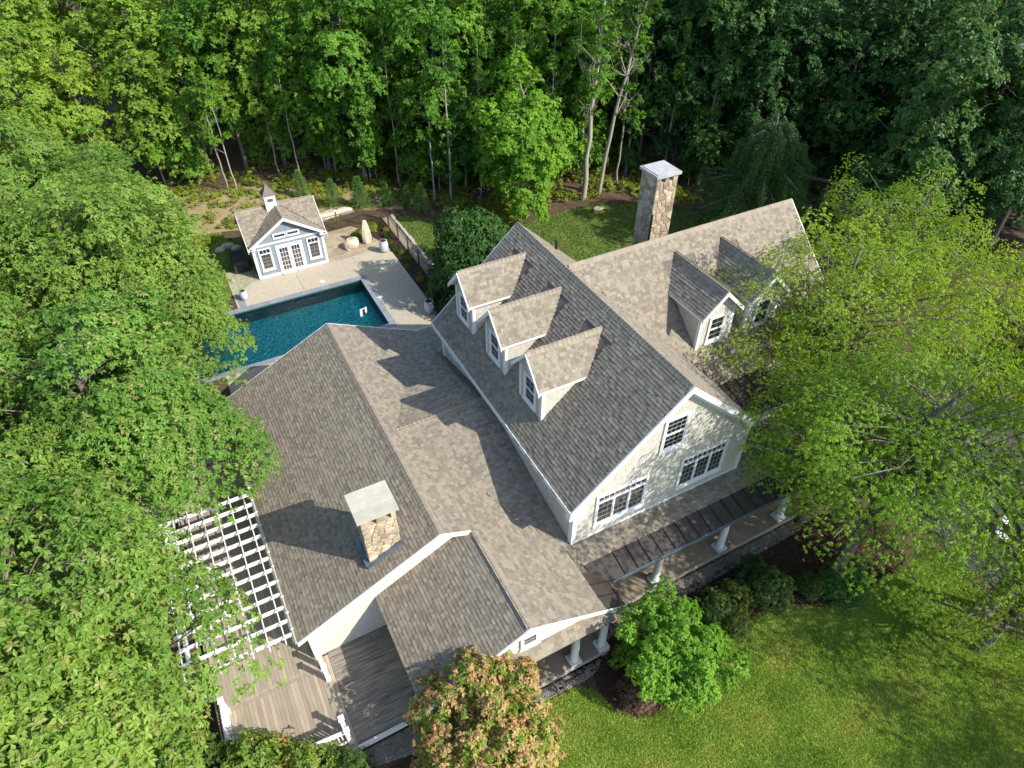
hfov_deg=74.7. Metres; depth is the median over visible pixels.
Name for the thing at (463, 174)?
sapling
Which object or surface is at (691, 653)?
green tree
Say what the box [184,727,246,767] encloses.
shrub
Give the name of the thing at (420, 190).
young pine
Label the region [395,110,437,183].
sapling
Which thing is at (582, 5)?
woodland tree
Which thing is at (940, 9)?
woodland tree
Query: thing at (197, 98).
pale trunk tree
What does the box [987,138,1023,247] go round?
woodland tree
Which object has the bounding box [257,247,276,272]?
window
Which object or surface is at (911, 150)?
woodland tree
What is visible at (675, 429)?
window
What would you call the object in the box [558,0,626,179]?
woodland tree
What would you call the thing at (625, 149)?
sapling
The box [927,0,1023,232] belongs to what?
woodland tree
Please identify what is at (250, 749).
shrub
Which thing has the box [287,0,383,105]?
woodland tree
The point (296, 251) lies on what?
door
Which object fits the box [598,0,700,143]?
woodland tree
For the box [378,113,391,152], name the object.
sapling
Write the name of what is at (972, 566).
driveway
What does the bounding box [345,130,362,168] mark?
sapling
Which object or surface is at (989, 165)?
woodland tree
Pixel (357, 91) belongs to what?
woodland tree
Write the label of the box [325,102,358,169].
sapling
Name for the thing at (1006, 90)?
woodland tree
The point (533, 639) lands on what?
window
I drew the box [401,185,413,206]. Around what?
young pine
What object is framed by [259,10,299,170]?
pale trunk tree
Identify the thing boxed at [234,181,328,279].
pool house
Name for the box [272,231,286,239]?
window
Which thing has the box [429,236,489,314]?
bush
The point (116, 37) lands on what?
woodland tree
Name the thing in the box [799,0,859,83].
woodland tree
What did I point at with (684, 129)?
sapling
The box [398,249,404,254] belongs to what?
border plant
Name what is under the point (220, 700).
rail post
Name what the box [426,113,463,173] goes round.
sapling
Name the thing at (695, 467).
window
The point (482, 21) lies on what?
woodland tree
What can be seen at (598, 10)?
pale trunk tree
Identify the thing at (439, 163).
sapling
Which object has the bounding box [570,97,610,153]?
sapling
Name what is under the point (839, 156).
sapling
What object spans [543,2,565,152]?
pale trunk tree
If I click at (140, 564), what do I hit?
oak tree
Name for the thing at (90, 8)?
woodland tree
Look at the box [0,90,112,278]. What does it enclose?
oak tree
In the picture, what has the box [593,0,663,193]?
pale trunk tree
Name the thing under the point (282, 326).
swimming pool
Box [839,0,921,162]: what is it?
woodland tree
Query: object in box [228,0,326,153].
woodland tree
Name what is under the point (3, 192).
oak tree
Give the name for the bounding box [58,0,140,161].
woodland tree
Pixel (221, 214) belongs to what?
woodland clearing
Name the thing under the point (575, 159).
sapling
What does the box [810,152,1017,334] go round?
feathery tree
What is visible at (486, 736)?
red tipped tree
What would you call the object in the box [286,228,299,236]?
window
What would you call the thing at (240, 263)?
equipment cabinet
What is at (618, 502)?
window
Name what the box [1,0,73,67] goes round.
woodland tree
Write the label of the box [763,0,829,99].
woodland tree
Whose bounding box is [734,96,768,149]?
sapling
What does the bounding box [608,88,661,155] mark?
sapling
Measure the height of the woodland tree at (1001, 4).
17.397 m
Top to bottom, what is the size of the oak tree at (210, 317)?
8.717 m
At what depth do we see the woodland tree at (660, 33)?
54.74 m
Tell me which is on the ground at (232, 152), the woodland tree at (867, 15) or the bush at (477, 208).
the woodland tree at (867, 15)
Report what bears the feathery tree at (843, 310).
on the ground at (232, 152)
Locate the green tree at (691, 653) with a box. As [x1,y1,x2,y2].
[607,575,751,719]
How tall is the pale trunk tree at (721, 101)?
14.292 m
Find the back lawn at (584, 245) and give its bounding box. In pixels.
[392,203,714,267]
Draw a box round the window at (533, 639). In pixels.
[519,630,540,652]
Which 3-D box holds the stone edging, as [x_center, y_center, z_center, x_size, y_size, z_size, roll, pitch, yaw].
[-6.457,-9.496,48.804,0.270,0.150,12.900,-20,46,-20]
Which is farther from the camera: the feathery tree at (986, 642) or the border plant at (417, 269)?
the border plant at (417, 269)
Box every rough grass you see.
[165,235,256,295]
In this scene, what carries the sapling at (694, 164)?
on the ground at (232, 152)
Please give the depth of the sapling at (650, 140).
59.99 m
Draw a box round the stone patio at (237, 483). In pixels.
[77,425,247,562]
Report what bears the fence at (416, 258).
on the ground at (232, 152)
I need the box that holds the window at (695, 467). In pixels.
[674,439,729,490]
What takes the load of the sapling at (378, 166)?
on the ground at (232, 152)
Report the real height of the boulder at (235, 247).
0.368 m
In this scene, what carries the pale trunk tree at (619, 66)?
on the ground at (232, 152)
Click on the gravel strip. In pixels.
(554, 685)
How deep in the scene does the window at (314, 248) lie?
46.73 m
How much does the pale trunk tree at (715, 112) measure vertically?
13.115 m
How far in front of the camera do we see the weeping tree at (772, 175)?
46.44 m
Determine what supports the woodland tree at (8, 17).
on the ground at (232, 152)
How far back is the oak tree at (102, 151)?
39.54 m
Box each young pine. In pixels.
[289,169,311,196]
[322,178,344,207]
[349,175,371,210]
[377,180,395,206]
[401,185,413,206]
[409,182,430,213]
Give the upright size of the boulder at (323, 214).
0.618 m
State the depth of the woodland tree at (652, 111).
53.38 m
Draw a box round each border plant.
[349,232,362,242]
[367,222,377,231]
[382,227,388,231]
[383,232,391,238]
[391,245,400,252]
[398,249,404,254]
[404,254,411,261]
[414,266,422,274]
[416,276,423,281]
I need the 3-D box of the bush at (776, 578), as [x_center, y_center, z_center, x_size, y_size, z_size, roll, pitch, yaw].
[10.945,8.583,28.235,2.115,1.908,2.066,-10,43,-11]
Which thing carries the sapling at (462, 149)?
on the ground at (232, 152)
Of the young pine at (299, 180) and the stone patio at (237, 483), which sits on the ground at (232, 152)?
the stone patio at (237, 483)
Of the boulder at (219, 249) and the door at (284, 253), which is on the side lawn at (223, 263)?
the boulder at (219, 249)
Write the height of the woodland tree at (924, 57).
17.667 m
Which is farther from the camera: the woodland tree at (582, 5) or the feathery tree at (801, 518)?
the woodland tree at (582, 5)
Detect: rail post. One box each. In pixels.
[217,696,230,713]
[314,650,323,664]
[320,663,330,681]
[337,714,346,728]
[342,726,353,745]
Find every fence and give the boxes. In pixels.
[321,201,446,296]
[383,217,439,287]
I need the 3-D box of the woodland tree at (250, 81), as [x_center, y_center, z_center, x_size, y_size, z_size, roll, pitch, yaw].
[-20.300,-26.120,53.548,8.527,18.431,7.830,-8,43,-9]
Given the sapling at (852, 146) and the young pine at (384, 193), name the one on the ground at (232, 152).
the sapling at (852, 146)
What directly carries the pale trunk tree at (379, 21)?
on the ground at (232, 152)
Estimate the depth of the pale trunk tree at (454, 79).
50.59 m
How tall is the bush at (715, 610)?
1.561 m
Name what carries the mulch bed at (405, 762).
on the ground at (232, 152)
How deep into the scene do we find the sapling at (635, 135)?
59.06 m
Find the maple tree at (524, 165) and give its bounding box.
[466,50,583,221]
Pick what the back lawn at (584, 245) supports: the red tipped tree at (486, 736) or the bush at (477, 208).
the bush at (477, 208)
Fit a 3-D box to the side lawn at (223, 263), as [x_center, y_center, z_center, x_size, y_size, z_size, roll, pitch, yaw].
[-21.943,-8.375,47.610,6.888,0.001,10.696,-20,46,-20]
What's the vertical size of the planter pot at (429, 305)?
1.078 m
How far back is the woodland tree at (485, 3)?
52.37 m
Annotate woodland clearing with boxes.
[152,186,402,234]
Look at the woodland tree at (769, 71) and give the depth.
49.78 m
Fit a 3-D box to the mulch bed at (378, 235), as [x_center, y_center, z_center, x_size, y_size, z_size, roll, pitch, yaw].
[-7.931,-8.648,47.951,2.020,0.001,13.800,-20,46,-20]
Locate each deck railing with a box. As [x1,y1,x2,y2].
[219,703,233,741]
[313,731,347,756]
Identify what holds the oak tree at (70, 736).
on the ground at (232, 152)
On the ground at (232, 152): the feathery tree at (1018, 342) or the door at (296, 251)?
the feathery tree at (1018, 342)
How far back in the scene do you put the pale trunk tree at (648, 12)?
53.27 m
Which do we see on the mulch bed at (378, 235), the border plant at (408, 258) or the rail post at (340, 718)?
the border plant at (408, 258)
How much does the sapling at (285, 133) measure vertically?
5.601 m
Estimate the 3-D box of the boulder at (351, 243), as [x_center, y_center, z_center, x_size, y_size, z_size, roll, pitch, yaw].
[-11.799,-10.323,49.225,1.254,0.770,0.886,-20,46,-20]
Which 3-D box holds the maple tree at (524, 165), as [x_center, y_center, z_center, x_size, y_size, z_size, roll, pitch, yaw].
[0.559,-17.144,48.792,8.208,11.702,8.300,24,48,24]
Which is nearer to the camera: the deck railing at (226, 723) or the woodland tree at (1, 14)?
the deck railing at (226, 723)
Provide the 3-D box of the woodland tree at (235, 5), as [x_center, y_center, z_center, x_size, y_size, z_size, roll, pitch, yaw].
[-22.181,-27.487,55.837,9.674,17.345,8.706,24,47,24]
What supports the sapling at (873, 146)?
on the ground at (232, 152)
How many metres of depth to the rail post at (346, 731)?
23.34 m
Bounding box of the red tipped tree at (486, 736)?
[403,645,566,767]
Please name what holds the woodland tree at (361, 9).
on the ground at (232, 152)
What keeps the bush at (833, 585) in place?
on the mulch bed at (696, 592)
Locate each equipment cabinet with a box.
[228,249,244,265]
[230,254,250,273]
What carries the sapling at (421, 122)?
on the ground at (232, 152)
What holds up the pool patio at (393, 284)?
on the ground at (232, 152)
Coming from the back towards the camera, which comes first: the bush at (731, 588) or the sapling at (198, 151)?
the sapling at (198, 151)
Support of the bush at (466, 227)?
on the back lawn at (584, 245)
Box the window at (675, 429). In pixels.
[658,410,691,455]
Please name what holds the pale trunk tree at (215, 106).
on the woodland clearing
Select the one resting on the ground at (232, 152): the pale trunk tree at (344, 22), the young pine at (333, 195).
the pale trunk tree at (344, 22)
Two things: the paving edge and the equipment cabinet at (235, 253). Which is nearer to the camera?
the paving edge
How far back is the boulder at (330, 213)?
52.37 m
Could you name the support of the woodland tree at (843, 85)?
on the ground at (232, 152)
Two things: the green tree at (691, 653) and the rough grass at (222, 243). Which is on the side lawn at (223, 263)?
the rough grass at (222, 243)
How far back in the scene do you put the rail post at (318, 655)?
25.25 m
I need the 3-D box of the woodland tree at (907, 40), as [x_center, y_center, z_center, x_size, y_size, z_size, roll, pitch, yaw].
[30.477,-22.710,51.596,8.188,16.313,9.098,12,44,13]
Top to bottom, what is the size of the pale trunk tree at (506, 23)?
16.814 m
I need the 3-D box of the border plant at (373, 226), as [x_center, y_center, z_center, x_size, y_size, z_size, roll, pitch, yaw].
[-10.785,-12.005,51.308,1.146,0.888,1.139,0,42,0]
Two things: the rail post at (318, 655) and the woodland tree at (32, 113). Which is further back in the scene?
the woodland tree at (32, 113)
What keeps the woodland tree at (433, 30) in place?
on the ground at (232, 152)
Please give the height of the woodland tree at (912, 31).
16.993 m
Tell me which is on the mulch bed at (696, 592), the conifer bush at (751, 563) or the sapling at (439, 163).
the conifer bush at (751, 563)
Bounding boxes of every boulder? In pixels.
[215,247,224,252]
[220,242,233,249]
[231,245,241,250]
[320,212,329,221]
[324,209,338,218]
[336,207,352,215]
[343,237,358,249]
[593,206,604,210]
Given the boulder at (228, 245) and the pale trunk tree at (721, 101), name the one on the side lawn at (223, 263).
the boulder at (228, 245)
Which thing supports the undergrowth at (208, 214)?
on the ground at (232, 152)
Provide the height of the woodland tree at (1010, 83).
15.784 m
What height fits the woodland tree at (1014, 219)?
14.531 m
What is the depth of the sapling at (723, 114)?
55.49 m
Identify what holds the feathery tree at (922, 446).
on the mulch bed at (696, 592)
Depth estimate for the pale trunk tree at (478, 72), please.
48.66 m
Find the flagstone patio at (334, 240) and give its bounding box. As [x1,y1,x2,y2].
[323,226,379,262]
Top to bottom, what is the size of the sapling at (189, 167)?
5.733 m
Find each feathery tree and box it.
[697,202,1023,429]
[723,339,953,569]
[737,309,1023,618]
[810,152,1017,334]
[847,243,1023,648]
[890,499,1023,672]
[892,238,1023,448]
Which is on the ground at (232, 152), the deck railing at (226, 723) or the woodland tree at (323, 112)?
the woodland tree at (323, 112)
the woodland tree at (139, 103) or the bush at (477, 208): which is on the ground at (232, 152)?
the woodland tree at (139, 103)
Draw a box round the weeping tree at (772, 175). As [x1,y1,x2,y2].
[688,113,832,247]
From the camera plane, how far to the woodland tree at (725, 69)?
49.62 m
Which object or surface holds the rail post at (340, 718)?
on the timber deck
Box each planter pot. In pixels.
[239,289,247,300]
[379,239,387,252]
[424,298,433,313]
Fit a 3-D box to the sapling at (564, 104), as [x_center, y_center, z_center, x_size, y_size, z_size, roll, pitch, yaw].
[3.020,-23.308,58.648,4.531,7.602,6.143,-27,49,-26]
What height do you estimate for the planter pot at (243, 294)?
0.801 m
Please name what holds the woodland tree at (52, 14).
on the ground at (232, 152)
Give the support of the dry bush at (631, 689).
on the mulch bed at (696, 592)
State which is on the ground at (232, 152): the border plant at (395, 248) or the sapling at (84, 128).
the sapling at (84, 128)
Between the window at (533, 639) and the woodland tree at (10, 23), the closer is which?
the window at (533, 639)
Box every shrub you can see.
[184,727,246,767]
[213,727,298,767]
[262,729,349,767]
[326,740,378,767]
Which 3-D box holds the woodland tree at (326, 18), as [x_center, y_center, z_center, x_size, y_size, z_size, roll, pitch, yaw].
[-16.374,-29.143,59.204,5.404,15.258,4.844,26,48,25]
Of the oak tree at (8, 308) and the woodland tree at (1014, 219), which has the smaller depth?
the oak tree at (8, 308)
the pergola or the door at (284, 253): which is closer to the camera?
the pergola
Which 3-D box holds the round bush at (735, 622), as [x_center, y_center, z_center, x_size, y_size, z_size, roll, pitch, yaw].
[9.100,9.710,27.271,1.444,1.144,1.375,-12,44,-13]
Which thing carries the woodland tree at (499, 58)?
on the ground at (232, 152)
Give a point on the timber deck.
(367, 691)
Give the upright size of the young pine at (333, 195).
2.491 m
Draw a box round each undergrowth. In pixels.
[137,145,1011,258]
[151,164,401,248]
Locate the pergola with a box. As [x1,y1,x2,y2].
[153,494,294,701]
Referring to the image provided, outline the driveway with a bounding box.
[855,357,1023,600]
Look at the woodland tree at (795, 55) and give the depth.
51.06 m
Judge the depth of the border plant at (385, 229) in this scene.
51.16 m
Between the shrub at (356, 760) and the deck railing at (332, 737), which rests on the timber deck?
the deck railing at (332, 737)
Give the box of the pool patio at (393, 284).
[225,247,436,393]
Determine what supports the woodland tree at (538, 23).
on the ground at (232, 152)
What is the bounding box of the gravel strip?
[367,523,797,765]
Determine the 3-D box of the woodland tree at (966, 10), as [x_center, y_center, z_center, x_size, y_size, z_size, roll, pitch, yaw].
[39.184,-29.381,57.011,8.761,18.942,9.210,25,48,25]
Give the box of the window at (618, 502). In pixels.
[592,474,649,528]
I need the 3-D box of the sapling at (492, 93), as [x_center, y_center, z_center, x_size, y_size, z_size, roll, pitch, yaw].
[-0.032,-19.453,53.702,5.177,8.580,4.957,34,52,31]
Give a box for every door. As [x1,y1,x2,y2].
[277,245,294,272]
[289,242,305,269]
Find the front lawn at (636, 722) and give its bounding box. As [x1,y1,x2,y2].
[503,553,1023,767]
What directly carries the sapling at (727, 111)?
on the ground at (232, 152)
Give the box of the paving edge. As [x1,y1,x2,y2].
[235,293,245,307]
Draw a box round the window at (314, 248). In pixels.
[306,235,322,260]
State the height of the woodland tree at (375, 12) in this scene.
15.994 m
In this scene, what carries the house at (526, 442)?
on the ground at (232, 152)
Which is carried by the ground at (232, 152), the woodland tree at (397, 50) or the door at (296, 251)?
the woodland tree at (397, 50)
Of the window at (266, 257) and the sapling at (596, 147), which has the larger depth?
the sapling at (596, 147)
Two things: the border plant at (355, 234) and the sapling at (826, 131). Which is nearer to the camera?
the border plant at (355, 234)
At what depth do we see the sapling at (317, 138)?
56.79 m
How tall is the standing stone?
1.901 m
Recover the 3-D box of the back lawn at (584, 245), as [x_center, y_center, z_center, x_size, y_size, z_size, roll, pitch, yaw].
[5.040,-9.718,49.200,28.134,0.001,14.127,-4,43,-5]
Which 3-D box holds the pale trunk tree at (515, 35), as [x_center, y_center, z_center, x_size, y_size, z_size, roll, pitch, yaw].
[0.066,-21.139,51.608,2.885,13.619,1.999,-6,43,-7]
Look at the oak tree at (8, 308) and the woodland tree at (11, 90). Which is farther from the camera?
the woodland tree at (11, 90)
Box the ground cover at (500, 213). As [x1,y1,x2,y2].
[441,201,522,237]
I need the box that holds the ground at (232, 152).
[0,0,1023,767]
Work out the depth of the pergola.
26.68 m
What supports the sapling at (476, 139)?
on the ground at (232, 152)
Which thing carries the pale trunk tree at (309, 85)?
on the ground at (232, 152)
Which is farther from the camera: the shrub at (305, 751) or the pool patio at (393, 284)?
the pool patio at (393, 284)
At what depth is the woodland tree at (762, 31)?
55.36 m
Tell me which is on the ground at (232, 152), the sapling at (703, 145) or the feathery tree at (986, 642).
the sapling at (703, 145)
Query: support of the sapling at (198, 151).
on the ground at (232, 152)
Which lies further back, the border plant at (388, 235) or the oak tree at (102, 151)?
the border plant at (388, 235)
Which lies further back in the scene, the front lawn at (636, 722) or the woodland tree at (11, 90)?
the woodland tree at (11, 90)
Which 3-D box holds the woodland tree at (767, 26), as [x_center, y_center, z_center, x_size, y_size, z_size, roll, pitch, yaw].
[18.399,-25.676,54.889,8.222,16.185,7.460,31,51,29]
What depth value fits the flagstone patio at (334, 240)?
49.63 m
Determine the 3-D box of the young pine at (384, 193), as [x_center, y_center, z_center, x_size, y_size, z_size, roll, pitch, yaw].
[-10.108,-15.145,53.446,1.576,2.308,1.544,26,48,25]
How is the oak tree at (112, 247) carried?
on the ground at (232, 152)
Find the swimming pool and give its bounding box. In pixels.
[180,275,396,382]
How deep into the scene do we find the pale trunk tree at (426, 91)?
49.22 m
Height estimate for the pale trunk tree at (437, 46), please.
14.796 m
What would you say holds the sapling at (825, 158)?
on the ground at (232, 152)
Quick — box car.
[995,515,1011,539]
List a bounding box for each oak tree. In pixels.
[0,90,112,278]
[0,160,59,383]
[0,160,229,387]
[0,285,284,543]
[0,291,53,441]
[0,418,107,609]
[0,455,287,767]
[0,568,212,767]
[2,138,191,264]
[96,255,257,399]
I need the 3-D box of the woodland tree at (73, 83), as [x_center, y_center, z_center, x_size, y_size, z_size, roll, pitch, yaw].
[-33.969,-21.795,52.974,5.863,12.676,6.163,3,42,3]
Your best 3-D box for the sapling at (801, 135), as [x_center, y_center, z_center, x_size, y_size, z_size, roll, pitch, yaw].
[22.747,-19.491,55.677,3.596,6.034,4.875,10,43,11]
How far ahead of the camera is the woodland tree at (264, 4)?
56.05 m
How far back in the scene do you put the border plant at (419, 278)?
46.08 m
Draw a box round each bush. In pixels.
[425,205,504,300]
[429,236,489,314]
[461,205,509,251]
[613,671,655,716]
[695,584,737,626]
[711,576,756,620]
[721,610,750,641]
[726,550,770,595]
[742,564,796,616]
[793,569,826,602]
[816,559,873,614]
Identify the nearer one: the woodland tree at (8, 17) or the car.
the car
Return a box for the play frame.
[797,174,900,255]
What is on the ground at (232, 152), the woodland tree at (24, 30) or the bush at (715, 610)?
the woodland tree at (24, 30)
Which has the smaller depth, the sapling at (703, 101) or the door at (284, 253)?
the door at (284, 253)
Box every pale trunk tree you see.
[184,59,228,190]
[194,65,236,189]
[236,15,283,173]
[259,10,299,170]
[297,0,336,173]
[338,0,372,180]
[366,0,406,185]
[409,45,442,200]
[417,0,474,199]
[430,29,460,186]
[466,22,493,196]
[494,0,536,112]
[500,12,531,122]
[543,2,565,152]
[571,0,637,200]
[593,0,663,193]
[612,7,646,182]
[625,1,655,173]
[659,16,693,160]
[699,17,740,180]
[701,0,747,171]
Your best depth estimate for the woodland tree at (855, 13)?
51.85 m
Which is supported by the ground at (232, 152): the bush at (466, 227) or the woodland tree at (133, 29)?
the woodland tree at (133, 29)
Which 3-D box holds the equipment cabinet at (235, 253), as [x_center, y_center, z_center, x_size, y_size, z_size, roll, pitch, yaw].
[-19.433,-8.902,47.570,1.060,0.740,0.860,-20,46,-20]
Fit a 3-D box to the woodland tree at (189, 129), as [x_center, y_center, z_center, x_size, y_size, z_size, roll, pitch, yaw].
[-26.035,-23.145,54.670,5.730,12.432,6.315,-7,43,-8]
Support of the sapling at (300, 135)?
on the ground at (232, 152)
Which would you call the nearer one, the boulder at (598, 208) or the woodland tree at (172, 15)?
the boulder at (598, 208)
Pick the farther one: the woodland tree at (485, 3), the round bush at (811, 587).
the woodland tree at (485, 3)
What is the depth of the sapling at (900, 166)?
50.03 m
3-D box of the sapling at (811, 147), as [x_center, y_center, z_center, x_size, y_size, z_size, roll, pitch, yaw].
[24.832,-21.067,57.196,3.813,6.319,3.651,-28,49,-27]
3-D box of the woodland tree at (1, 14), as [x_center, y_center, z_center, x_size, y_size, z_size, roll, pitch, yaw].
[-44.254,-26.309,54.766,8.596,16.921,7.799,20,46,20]
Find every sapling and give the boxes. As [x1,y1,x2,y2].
[71,125,128,181]
[125,117,178,184]
[165,120,214,184]
[182,142,210,179]
[237,115,268,160]
[246,74,311,157]
[256,103,295,159]
[290,101,342,168]
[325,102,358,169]
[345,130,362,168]
[354,133,392,177]
[357,120,387,173]
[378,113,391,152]
[385,107,427,178]
[386,78,433,158]
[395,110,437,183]
[416,135,457,188]
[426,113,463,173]
[427,94,483,188]
[456,88,499,185]
[463,92,517,187]
[489,83,539,189]
[531,77,572,118]
[548,117,581,182]
[564,87,611,174]
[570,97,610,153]
[596,74,634,154]
[607,97,646,151]
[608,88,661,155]
[615,126,641,169]
[636,115,660,149]
[665,93,724,142]
[666,84,723,147]
[675,84,740,184]
[679,146,705,184]
[682,108,732,165]
[708,98,730,119]
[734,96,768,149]
[786,113,809,158]
[800,102,819,166]
[807,121,850,195]
[809,92,861,145]
[833,139,854,173]
[837,96,900,194]
[842,100,918,210]
[884,133,929,212]
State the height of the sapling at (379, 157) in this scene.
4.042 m
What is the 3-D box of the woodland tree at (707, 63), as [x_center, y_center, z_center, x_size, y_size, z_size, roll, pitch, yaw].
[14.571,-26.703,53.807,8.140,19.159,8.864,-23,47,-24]
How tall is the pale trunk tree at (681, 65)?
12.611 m
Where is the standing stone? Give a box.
[361,220,371,243]
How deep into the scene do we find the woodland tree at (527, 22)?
53.14 m
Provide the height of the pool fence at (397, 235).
1.410 m
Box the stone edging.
[390,215,437,269]
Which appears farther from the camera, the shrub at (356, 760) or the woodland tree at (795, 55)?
the woodland tree at (795, 55)
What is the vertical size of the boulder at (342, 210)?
0.529 m
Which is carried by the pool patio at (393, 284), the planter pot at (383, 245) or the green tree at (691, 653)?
the planter pot at (383, 245)
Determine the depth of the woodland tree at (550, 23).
59.01 m
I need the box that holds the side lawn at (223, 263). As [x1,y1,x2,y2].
[165,235,257,302]
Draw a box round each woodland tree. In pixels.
[0,0,35,54]
[0,0,83,158]
[0,2,24,154]
[0,28,74,165]
[0,38,43,170]
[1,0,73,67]
[3,23,94,158]
[22,0,111,124]
[23,21,122,161]
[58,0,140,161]
[80,0,183,143]
[85,0,163,100]
[90,0,193,164]
[95,29,187,182]
[136,0,213,65]
[137,11,226,171]
[138,0,229,153]
[153,0,281,169]
[175,0,276,154]
[187,0,317,168]
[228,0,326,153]
[247,0,282,140]
[255,0,359,169]
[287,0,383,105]
[293,0,400,182]
[295,0,345,27]
[317,0,395,132]
[360,0,429,121]
[368,0,437,129]
[377,0,490,182]
[399,0,461,103]
[412,0,511,169]
[426,0,535,102]
[452,0,556,132]
[468,0,547,55]
[490,0,609,151]
[492,0,558,79]
[540,0,637,162]
[545,0,579,66]
[546,0,615,66]
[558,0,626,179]
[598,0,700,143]
[599,0,708,165]
[627,0,750,166]
[646,0,714,151]
[676,0,778,177]
[703,0,805,163]
[707,0,848,182]
[725,1,796,147]
[731,0,847,155]
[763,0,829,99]
[781,0,882,129]
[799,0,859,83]
[799,0,944,188]
[835,0,967,171]
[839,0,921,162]
[842,0,1023,270]
[852,0,974,138]
[858,0,922,35]
[871,0,1022,157]
[908,1,969,57]
[910,0,1022,173]
[925,18,1023,270]
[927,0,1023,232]
[934,0,1020,51]
[943,15,1023,226]
[962,6,1023,212]
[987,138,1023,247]
[1009,148,1023,227]
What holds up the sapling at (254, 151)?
on the ground at (232, 152)
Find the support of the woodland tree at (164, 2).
on the ground at (232, 152)
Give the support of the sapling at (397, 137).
on the ground at (232, 152)
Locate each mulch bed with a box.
[155,696,493,767]
[361,218,442,312]
[593,507,903,717]
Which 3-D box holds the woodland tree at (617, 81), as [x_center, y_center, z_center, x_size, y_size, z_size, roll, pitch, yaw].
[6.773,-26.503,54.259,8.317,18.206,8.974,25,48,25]
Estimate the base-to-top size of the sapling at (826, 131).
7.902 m
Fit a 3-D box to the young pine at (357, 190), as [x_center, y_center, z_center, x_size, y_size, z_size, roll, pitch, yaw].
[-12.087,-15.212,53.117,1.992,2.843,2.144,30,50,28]
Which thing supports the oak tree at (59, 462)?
on the ground at (232, 152)
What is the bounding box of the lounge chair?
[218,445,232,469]
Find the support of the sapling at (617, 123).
on the ground at (232, 152)
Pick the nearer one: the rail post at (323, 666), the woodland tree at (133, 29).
the rail post at (323, 666)
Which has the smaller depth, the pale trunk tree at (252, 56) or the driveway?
the driveway
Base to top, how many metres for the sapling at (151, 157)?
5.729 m
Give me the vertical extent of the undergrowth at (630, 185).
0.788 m
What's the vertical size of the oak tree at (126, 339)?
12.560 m
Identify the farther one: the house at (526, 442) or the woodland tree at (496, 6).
the woodland tree at (496, 6)
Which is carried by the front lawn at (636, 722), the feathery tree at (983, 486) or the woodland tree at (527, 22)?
the feathery tree at (983, 486)
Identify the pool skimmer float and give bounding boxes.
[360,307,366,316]
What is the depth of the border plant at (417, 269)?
46.82 m
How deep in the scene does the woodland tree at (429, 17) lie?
49.60 m
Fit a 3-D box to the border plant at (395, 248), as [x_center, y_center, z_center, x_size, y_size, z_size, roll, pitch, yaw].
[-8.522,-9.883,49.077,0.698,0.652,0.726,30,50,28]
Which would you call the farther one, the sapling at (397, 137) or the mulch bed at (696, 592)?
the sapling at (397, 137)
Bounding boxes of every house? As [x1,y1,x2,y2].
[224,160,843,718]
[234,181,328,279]
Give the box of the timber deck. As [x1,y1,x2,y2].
[177,492,428,762]
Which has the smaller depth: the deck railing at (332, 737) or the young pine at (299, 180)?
the deck railing at (332, 737)
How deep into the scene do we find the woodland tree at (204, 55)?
51.90 m
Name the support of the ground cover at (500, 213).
on the back lawn at (584, 245)
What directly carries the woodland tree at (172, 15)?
on the ground at (232, 152)

